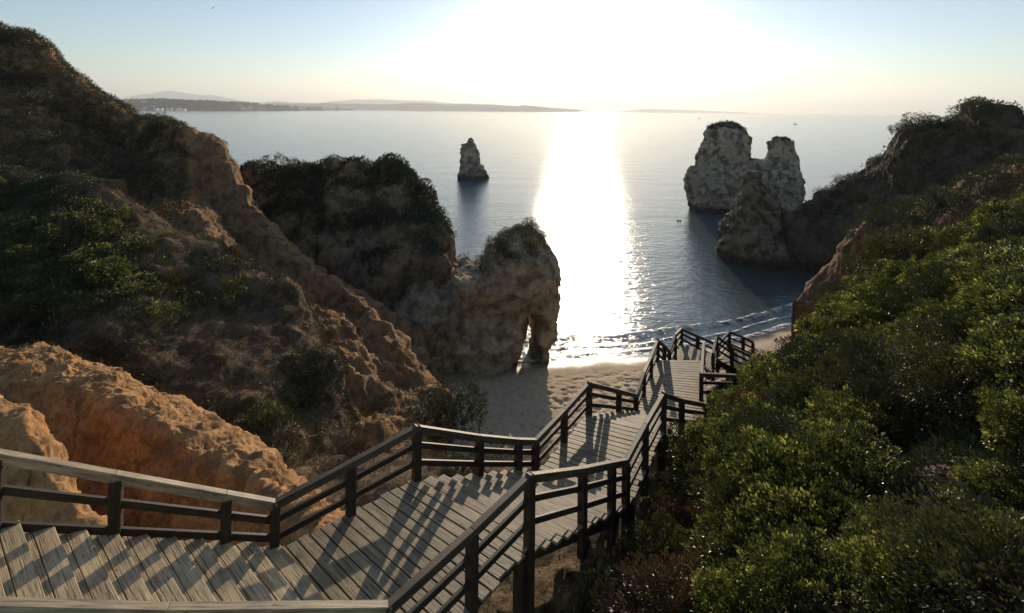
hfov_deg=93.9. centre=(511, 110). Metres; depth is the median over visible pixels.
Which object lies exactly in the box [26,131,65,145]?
shrub
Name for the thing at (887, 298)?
shrub
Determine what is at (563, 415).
railing
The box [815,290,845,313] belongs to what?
shrub
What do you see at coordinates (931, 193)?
shrub
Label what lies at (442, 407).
shrub
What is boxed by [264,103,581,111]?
hills
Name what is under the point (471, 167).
sea stack
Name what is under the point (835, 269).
headland
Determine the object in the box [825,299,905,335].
shrub
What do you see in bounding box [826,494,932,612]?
shrub
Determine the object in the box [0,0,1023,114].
sky
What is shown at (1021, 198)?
shrub
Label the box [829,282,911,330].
shrub
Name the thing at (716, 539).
shrub
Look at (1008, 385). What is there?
shrub
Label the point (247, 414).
shrub
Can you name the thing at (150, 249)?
shrub
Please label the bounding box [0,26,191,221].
ground cover
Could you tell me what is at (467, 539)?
railing
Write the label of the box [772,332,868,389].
shrub
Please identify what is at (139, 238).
shrub
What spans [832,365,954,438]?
shrub
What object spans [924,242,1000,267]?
shrub
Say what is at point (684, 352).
stair landing
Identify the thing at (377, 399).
shrub
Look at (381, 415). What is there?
ground cover
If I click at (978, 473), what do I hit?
shrub
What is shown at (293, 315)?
shrub
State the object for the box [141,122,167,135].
shrub
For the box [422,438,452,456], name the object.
shrub
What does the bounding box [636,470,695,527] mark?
shrub
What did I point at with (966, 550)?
shrub
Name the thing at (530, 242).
shrub
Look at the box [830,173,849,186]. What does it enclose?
shrub
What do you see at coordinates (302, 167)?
shrub
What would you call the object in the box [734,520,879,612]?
shrub
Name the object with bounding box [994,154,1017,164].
shrub
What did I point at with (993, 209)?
shrub
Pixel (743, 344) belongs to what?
railing
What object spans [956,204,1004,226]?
shrub
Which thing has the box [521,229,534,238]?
shrub
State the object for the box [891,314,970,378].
shrub
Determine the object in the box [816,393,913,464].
shrub
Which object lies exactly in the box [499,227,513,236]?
shrub
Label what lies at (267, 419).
shrub
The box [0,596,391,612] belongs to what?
railing
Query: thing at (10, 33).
shrub
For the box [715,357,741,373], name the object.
stair flight
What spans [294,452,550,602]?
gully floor
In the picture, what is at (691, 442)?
shrub
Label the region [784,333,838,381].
shrub
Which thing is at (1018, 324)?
shrub
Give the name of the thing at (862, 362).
shrub
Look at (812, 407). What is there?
shrub
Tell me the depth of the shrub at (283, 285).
21.20 m
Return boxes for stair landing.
[282,479,527,612]
[540,415,664,543]
[639,360,706,419]
[674,344,717,367]
[719,351,756,378]
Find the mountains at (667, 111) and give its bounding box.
[618,109,766,113]
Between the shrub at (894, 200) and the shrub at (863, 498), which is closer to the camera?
the shrub at (863, 498)
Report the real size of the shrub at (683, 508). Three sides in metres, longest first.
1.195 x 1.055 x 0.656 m
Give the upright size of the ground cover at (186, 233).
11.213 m
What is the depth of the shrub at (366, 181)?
45.22 m
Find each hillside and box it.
[0,31,456,457]
[0,169,362,468]
[478,369,1023,612]
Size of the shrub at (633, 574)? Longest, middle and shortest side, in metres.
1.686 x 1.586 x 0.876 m
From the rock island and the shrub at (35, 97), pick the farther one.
the rock island
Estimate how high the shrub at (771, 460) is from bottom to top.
1.484 m
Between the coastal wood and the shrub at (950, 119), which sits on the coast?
the coastal wood
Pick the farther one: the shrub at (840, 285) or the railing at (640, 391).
the shrub at (840, 285)
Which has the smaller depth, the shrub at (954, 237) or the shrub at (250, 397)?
the shrub at (250, 397)
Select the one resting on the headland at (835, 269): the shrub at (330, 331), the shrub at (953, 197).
the shrub at (953, 197)
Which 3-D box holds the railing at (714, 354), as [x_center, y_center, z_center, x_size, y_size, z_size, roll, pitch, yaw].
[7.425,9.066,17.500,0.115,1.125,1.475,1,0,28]
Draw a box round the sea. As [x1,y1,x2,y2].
[138,110,954,364]
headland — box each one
[241,158,458,371]
[781,101,1023,271]
[790,162,1023,341]
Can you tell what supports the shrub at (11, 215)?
on the hillside at (119, 332)
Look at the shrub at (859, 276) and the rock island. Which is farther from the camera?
the rock island
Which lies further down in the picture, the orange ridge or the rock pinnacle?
the orange ridge
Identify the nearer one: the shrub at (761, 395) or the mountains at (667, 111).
the shrub at (761, 395)
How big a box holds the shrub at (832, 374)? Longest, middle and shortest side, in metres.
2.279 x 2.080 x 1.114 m
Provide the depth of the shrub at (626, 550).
7.72 m
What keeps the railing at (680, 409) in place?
on the stair flight at (634, 417)
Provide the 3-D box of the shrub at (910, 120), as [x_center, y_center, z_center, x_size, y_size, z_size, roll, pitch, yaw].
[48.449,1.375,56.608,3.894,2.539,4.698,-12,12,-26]
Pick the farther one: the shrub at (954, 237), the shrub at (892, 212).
the shrub at (892, 212)
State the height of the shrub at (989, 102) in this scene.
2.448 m
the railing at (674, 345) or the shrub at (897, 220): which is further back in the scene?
the shrub at (897, 220)
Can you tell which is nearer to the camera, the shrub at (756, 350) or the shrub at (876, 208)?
the shrub at (756, 350)
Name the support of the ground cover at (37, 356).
on the orange ridge
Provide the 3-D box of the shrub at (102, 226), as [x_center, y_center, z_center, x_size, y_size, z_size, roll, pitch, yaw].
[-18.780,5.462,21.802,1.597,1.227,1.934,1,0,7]
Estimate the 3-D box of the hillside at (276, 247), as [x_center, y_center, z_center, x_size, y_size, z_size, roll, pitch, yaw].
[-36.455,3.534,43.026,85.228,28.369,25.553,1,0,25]
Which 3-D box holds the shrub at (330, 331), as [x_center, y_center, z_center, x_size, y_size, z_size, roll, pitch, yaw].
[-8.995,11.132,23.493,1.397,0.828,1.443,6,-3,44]
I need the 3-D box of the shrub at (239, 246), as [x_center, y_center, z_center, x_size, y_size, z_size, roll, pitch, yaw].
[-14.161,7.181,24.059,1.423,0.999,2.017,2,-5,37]
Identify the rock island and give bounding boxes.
[683,122,805,214]
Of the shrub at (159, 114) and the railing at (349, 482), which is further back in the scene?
the shrub at (159, 114)
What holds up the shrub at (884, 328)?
on the hillside at (543, 585)
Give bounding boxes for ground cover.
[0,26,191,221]
[0,164,369,472]
[0,165,360,455]
[0,338,306,497]
[91,446,557,514]
[177,125,458,457]
[240,152,458,363]
[449,223,550,278]
[484,386,724,612]
[560,221,1023,612]
[577,225,1023,612]
[693,258,1023,612]
[707,120,792,141]
[781,96,1023,258]
[844,152,1023,272]
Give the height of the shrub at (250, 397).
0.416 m
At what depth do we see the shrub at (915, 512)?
5.82 m
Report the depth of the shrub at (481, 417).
19.47 m
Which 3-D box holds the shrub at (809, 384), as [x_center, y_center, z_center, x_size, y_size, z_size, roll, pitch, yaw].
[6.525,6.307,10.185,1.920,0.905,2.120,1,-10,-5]
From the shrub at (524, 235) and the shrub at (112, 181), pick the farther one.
the shrub at (524, 235)
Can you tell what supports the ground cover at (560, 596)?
on the hillside at (543, 585)
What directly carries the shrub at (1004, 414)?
on the hillside at (543, 585)
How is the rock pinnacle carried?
in the sea
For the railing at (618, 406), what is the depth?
11.89 m
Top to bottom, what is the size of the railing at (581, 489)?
4.120 m
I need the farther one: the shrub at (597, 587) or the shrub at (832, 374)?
the shrub at (832, 374)
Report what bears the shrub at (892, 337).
on the hillside at (543, 585)
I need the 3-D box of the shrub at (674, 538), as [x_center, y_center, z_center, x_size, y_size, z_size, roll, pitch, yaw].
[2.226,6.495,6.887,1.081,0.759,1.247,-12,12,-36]
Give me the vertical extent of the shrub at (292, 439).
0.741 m
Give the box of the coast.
[127,100,345,110]
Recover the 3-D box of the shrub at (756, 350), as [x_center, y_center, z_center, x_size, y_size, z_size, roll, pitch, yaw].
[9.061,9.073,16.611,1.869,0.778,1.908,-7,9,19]
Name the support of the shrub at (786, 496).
on the hillside at (543, 585)
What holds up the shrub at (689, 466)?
on the hillside at (543, 585)
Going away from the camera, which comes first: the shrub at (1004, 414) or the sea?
the shrub at (1004, 414)
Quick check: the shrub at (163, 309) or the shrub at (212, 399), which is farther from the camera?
the shrub at (163, 309)
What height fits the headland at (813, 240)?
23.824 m
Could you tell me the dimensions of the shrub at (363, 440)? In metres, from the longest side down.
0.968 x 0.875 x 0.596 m
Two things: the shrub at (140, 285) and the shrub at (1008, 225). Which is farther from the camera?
the shrub at (140, 285)
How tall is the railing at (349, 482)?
1.162 m
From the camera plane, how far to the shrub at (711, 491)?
6.99 m
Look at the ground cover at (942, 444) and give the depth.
6.45 m
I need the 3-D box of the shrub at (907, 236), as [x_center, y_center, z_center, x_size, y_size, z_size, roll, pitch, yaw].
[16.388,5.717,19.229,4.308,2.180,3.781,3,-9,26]
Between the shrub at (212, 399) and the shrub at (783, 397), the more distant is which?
the shrub at (212, 399)
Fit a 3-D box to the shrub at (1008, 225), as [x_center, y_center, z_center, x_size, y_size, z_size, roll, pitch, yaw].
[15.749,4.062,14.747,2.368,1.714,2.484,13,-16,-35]
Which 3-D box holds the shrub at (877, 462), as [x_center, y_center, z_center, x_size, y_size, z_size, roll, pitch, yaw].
[4.932,5.163,6.973,1.949,0.955,1.890,4,3,-9]
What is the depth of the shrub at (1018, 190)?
18.25 m
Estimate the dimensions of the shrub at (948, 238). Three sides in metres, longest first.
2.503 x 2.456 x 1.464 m
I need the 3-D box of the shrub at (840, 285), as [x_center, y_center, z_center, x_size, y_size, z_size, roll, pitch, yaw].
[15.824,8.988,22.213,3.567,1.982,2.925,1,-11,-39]
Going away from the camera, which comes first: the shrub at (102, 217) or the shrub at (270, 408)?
the shrub at (270, 408)
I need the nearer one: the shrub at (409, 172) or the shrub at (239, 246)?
the shrub at (239, 246)
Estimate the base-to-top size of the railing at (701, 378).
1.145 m
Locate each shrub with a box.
[0,23,44,43]
[0,28,23,42]
[0,177,9,187]
[0,207,34,227]
[0,241,51,263]
[8,216,39,237]
[17,87,64,113]
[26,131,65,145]
[30,223,68,241]
[59,246,99,272]
[73,216,123,243]
[78,255,138,294]
[83,215,117,226]
[99,269,174,304]
[101,203,131,220]
[106,179,126,188]
[114,231,156,251]
[125,109,144,116]
[133,111,167,119]
[137,297,189,328]
[138,242,156,252]
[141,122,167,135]
[147,115,178,127]
[148,263,194,288]
[154,383,180,394]
[156,227,179,238]
[200,390,231,411]
[204,276,238,296]
[206,398,239,422]
[218,244,249,256]
[233,413,260,431]
[238,395,256,410]
[248,399,284,423]
[250,410,288,435]
[252,151,312,180]
[265,429,306,458]
[267,279,292,291]
[274,305,303,323]
[279,162,318,181]
[319,328,341,344]
[320,157,329,165]
[323,154,345,161]
[327,421,370,456]
[344,429,376,459]
[352,200,401,224]
[357,174,381,194]
[362,387,398,413]
[372,158,401,176]
[381,165,417,183]
[405,387,467,431]
[413,376,488,431]
[417,178,431,183]
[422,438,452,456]
[432,441,484,476]
[433,383,493,443]
[473,254,482,264]
[484,443,513,460]
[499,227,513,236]
[503,250,519,262]
[510,224,526,230]
[521,216,537,226]
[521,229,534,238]
[523,237,543,253]
[525,223,542,235]
[559,549,641,612]
[595,546,726,612]
[608,537,658,567]
[618,504,698,591]
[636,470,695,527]
[651,493,708,548]
[656,413,728,481]
[673,451,730,507]
[679,492,822,611]
[685,526,730,571]
[687,464,793,561]
[691,557,783,612]
[693,413,762,475]
[698,410,725,423]
[698,428,803,539]
[703,383,765,417]
[710,386,734,410]
[711,400,858,486]
[718,387,784,419]
[723,424,901,541]
[727,391,806,432]
[729,408,820,435]
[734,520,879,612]
[735,351,808,407]
[736,350,796,391]
[738,473,877,589]
[747,348,786,363]
[761,371,829,417]
[764,375,851,418]
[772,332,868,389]
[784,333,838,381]
[784,411,908,507]
[786,351,878,403]
[789,419,874,467]
[793,303,862,346]
[796,300,823,330]
[801,384,903,438]
[808,298,827,318]
[812,281,853,314]
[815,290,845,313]
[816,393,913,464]
[817,326,891,367]
[823,479,882,529]
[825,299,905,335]
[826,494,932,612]
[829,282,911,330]
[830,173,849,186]
[830,337,891,372]
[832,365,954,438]
[838,333,934,413]
[839,265,880,293]
[841,286,909,312]
[844,232,919,282]
[845,173,861,180]
[849,517,990,612]
[853,321,912,348]
[854,224,944,271]
[857,277,877,291]
[864,258,920,294]
[865,203,892,216]
[867,469,1023,612]
[869,284,924,321]
[876,338,1023,422]
[884,209,900,217]
[884,211,921,233]
[884,318,907,344]
[886,122,908,134]
[887,194,912,205]
[889,283,912,310]
[891,313,914,323]
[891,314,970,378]
[892,247,955,299]
[892,503,956,545]
[895,112,943,132]
[896,318,940,359]
[897,224,956,257]
[899,296,973,350]
[907,263,984,310]
[914,114,946,127]
[915,184,955,206]
[915,250,948,273]
[915,301,952,324]
[919,222,988,251]
[920,298,1015,351]
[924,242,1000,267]
[927,223,994,254]
[933,352,983,394]
[936,113,959,127]
[936,310,1023,395]
[937,237,1023,292]
[938,454,1023,526]
[943,97,1006,124]
[943,190,972,205]
[943,238,1023,309]
[943,264,1022,301]
[945,231,996,253]
[950,264,1023,339]
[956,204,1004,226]
[961,505,1022,581]
[962,215,1002,227]
[964,95,1000,113]
[964,196,1023,237]
[964,314,1023,383]
[966,258,1023,316]
[967,271,1023,338]
[972,213,1023,248]
[973,383,1023,453]
[975,374,1023,406]
[986,234,1023,249]
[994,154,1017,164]
[1005,201,1023,229]
[1006,188,1023,201]
[1010,193,1023,216]
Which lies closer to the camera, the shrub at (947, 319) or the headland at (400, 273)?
the shrub at (947, 319)
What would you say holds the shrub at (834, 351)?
on the hillside at (543, 585)
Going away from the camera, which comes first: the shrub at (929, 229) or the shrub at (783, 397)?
the shrub at (783, 397)
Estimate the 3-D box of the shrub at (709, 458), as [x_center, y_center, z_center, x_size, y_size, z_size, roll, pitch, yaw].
[3.905,5.908,7.456,1.824,1.282,2.056,-2,9,2]
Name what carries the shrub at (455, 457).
on the gully floor
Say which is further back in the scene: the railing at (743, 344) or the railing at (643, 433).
the railing at (743, 344)
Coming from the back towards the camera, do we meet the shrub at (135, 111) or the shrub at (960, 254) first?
the shrub at (135, 111)
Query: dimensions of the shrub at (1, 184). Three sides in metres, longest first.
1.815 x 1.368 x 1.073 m
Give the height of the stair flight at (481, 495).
1.340 m
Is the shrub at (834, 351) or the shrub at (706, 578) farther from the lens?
the shrub at (834, 351)
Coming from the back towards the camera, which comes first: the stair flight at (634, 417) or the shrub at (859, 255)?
the shrub at (859, 255)
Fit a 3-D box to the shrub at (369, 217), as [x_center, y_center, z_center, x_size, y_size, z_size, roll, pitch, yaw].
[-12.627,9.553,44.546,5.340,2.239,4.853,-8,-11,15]
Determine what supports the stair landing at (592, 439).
on the gully floor
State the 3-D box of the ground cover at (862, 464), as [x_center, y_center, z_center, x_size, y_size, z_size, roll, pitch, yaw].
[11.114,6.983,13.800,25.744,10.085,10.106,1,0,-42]
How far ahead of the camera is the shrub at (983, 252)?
11.05 m
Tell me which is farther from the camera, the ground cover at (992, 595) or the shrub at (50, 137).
the shrub at (50, 137)
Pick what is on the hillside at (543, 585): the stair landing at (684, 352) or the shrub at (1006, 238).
the shrub at (1006, 238)
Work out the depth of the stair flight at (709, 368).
16.46 m
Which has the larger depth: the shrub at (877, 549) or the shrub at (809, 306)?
the shrub at (809, 306)
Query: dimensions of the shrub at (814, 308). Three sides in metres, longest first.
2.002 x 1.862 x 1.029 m
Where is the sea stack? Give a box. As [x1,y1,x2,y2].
[457,138,488,180]
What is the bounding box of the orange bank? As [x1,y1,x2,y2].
[0,395,126,595]
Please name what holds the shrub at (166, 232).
on the hillside at (119, 332)
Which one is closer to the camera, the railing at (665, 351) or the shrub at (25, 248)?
the railing at (665, 351)
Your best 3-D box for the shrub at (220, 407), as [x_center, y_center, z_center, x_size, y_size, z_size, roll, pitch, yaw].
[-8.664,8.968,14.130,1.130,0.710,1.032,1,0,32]
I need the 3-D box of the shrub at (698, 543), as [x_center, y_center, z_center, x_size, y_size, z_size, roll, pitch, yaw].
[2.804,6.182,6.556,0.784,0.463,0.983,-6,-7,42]
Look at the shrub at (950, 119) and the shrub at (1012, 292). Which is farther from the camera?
the shrub at (950, 119)
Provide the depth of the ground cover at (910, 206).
28.98 m
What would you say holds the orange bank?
on the gully floor
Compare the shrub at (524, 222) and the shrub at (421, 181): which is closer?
the shrub at (524, 222)
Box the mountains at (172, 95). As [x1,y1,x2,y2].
[119,91,589,111]
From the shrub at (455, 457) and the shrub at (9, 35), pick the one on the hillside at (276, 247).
the shrub at (9, 35)
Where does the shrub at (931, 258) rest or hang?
on the hillside at (543, 585)
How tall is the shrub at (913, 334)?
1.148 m
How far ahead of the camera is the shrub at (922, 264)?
14.96 m
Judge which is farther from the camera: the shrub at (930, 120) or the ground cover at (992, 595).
the shrub at (930, 120)
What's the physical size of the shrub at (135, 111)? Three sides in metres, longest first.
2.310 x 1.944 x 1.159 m
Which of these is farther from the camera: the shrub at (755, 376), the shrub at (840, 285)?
the shrub at (840, 285)
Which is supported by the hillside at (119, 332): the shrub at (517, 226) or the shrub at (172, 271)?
the shrub at (172, 271)
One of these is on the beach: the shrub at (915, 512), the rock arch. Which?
the rock arch
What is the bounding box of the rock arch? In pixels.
[393,227,561,375]
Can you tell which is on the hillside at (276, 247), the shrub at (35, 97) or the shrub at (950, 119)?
the shrub at (35, 97)
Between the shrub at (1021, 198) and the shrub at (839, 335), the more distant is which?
the shrub at (1021, 198)
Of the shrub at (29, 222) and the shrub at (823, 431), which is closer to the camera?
the shrub at (823, 431)
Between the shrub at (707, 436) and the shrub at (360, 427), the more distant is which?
the shrub at (360, 427)
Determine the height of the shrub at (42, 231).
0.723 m
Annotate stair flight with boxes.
[0,520,324,601]
[422,468,626,558]
[593,410,694,443]
[705,362,712,379]
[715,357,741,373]
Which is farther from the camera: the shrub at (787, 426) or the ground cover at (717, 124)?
the ground cover at (717, 124)
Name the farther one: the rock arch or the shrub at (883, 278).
the rock arch
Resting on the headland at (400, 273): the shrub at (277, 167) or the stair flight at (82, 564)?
the shrub at (277, 167)
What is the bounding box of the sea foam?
[515,302,792,362]
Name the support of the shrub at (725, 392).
on the hillside at (543, 585)
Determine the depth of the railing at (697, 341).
19.13 m
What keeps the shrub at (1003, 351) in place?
on the hillside at (543, 585)
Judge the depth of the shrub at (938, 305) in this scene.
11.20 m
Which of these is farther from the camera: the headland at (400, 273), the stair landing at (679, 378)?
the headland at (400, 273)
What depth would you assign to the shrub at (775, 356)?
13.50 m
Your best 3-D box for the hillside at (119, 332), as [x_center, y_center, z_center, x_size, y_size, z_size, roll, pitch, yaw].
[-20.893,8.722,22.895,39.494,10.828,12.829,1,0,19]
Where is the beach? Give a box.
[422,326,790,460]
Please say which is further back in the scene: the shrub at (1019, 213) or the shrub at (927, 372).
the shrub at (1019, 213)
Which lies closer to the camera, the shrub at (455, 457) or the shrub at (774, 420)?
the shrub at (774, 420)
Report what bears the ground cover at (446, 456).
on the gully floor
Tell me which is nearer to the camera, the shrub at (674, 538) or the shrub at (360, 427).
the shrub at (674, 538)
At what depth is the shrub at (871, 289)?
16.99 m
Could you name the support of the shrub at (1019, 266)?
on the hillside at (543, 585)
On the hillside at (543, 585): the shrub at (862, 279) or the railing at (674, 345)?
the shrub at (862, 279)
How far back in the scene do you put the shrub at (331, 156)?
49.36 m
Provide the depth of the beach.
34.22 m
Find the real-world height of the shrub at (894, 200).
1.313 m
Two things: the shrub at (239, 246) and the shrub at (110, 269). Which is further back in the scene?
the shrub at (239, 246)
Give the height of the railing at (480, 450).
2.376 m
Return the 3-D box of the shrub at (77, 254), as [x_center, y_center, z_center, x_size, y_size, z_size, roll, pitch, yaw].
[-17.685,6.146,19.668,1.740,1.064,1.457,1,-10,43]
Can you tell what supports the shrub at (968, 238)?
on the hillside at (543, 585)
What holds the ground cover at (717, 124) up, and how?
on the rock island
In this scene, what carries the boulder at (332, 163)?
on the headland at (400, 273)
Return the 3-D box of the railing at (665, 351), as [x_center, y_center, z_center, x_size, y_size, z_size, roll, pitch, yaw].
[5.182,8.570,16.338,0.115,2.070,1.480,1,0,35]
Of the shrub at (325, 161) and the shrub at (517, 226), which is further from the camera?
the shrub at (325, 161)
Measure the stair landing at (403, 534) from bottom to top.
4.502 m
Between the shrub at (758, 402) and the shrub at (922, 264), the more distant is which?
the shrub at (922, 264)
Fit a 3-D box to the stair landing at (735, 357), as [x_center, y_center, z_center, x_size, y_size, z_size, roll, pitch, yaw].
[9.517,12.550,19.390,2.002,4.502,1.634,1,0,40]
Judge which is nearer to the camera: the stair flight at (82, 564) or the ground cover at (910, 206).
the stair flight at (82, 564)
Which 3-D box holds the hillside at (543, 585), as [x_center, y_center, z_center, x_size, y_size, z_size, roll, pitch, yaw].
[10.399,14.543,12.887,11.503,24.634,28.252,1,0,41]
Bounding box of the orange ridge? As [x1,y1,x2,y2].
[0,342,371,599]
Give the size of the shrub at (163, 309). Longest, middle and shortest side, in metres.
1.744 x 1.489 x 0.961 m
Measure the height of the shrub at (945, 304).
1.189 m
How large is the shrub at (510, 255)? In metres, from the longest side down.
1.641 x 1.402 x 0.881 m
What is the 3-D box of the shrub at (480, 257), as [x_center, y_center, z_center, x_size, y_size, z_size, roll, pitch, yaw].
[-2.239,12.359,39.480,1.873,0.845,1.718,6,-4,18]
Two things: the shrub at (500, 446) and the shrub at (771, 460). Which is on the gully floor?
the shrub at (500, 446)
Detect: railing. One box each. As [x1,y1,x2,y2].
[0,449,279,548]
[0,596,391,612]
[273,423,421,538]
[386,471,535,612]
[413,424,539,476]
[525,458,630,561]
[535,380,592,460]
[587,381,638,412]
[624,391,666,497]
[635,338,659,402]
[656,338,671,359]
[661,391,709,445]
[669,327,682,359]
[683,328,719,372]
[699,342,705,401]
[699,372,737,393]
[711,335,717,380]
[714,334,753,373]
[718,331,730,355]
[730,331,754,354]
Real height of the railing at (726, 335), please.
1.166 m
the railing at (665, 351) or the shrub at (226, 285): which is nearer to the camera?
the railing at (665, 351)
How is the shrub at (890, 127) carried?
on the headland at (813, 240)
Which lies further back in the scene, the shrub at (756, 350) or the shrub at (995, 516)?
the shrub at (756, 350)
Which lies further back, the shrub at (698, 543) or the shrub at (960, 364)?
the shrub at (960, 364)
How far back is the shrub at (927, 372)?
7.85 m
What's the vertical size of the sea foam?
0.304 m
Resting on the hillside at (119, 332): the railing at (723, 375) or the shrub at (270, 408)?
the shrub at (270, 408)
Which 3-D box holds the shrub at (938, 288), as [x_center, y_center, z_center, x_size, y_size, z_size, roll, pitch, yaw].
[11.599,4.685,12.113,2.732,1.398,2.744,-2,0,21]
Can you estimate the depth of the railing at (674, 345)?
17.79 m
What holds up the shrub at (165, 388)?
on the hillside at (119, 332)
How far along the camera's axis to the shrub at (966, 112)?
50.70 m
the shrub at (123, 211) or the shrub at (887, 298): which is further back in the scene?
the shrub at (123, 211)
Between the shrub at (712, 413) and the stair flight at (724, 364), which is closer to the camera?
the shrub at (712, 413)
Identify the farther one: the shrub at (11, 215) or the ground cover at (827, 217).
the ground cover at (827, 217)
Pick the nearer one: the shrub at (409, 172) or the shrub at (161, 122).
the shrub at (161, 122)
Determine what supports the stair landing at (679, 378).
on the gully floor
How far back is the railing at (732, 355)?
18.21 m
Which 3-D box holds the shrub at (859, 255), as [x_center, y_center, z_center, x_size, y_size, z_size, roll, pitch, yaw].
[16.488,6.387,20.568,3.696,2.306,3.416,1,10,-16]
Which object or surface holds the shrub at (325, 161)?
on the headland at (400, 273)
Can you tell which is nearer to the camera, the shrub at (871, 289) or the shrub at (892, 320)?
the shrub at (892, 320)
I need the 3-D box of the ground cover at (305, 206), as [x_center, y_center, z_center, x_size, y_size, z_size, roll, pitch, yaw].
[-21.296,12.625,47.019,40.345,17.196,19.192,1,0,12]
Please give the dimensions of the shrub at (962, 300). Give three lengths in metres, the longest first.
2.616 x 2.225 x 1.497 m
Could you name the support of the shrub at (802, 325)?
on the hillside at (543, 585)
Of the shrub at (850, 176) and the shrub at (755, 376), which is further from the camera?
the shrub at (850, 176)
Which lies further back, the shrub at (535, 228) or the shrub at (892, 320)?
the shrub at (535, 228)
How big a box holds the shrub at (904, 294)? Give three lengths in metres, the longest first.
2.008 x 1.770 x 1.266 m
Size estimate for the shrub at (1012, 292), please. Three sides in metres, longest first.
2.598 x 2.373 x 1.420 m
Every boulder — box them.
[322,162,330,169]
[326,157,345,170]
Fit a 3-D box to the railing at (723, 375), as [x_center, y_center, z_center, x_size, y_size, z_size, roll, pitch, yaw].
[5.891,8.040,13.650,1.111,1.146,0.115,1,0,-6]
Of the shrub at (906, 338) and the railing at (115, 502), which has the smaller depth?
the railing at (115, 502)
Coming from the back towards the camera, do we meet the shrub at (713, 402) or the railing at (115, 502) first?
the shrub at (713, 402)
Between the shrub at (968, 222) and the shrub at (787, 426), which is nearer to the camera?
the shrub at (787, 426)
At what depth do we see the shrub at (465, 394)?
19.93 m
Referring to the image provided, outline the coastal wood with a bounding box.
[120,98,351,110]
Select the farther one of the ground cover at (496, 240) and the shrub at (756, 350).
the ground cover at (496, 240)
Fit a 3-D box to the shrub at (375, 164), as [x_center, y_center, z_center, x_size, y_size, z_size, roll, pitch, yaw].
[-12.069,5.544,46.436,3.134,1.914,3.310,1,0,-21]
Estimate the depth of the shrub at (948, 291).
11.65 m
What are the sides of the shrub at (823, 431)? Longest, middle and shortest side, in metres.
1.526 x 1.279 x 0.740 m
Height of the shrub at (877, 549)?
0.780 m
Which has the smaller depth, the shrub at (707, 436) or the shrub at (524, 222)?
the shrub at (707, 436)

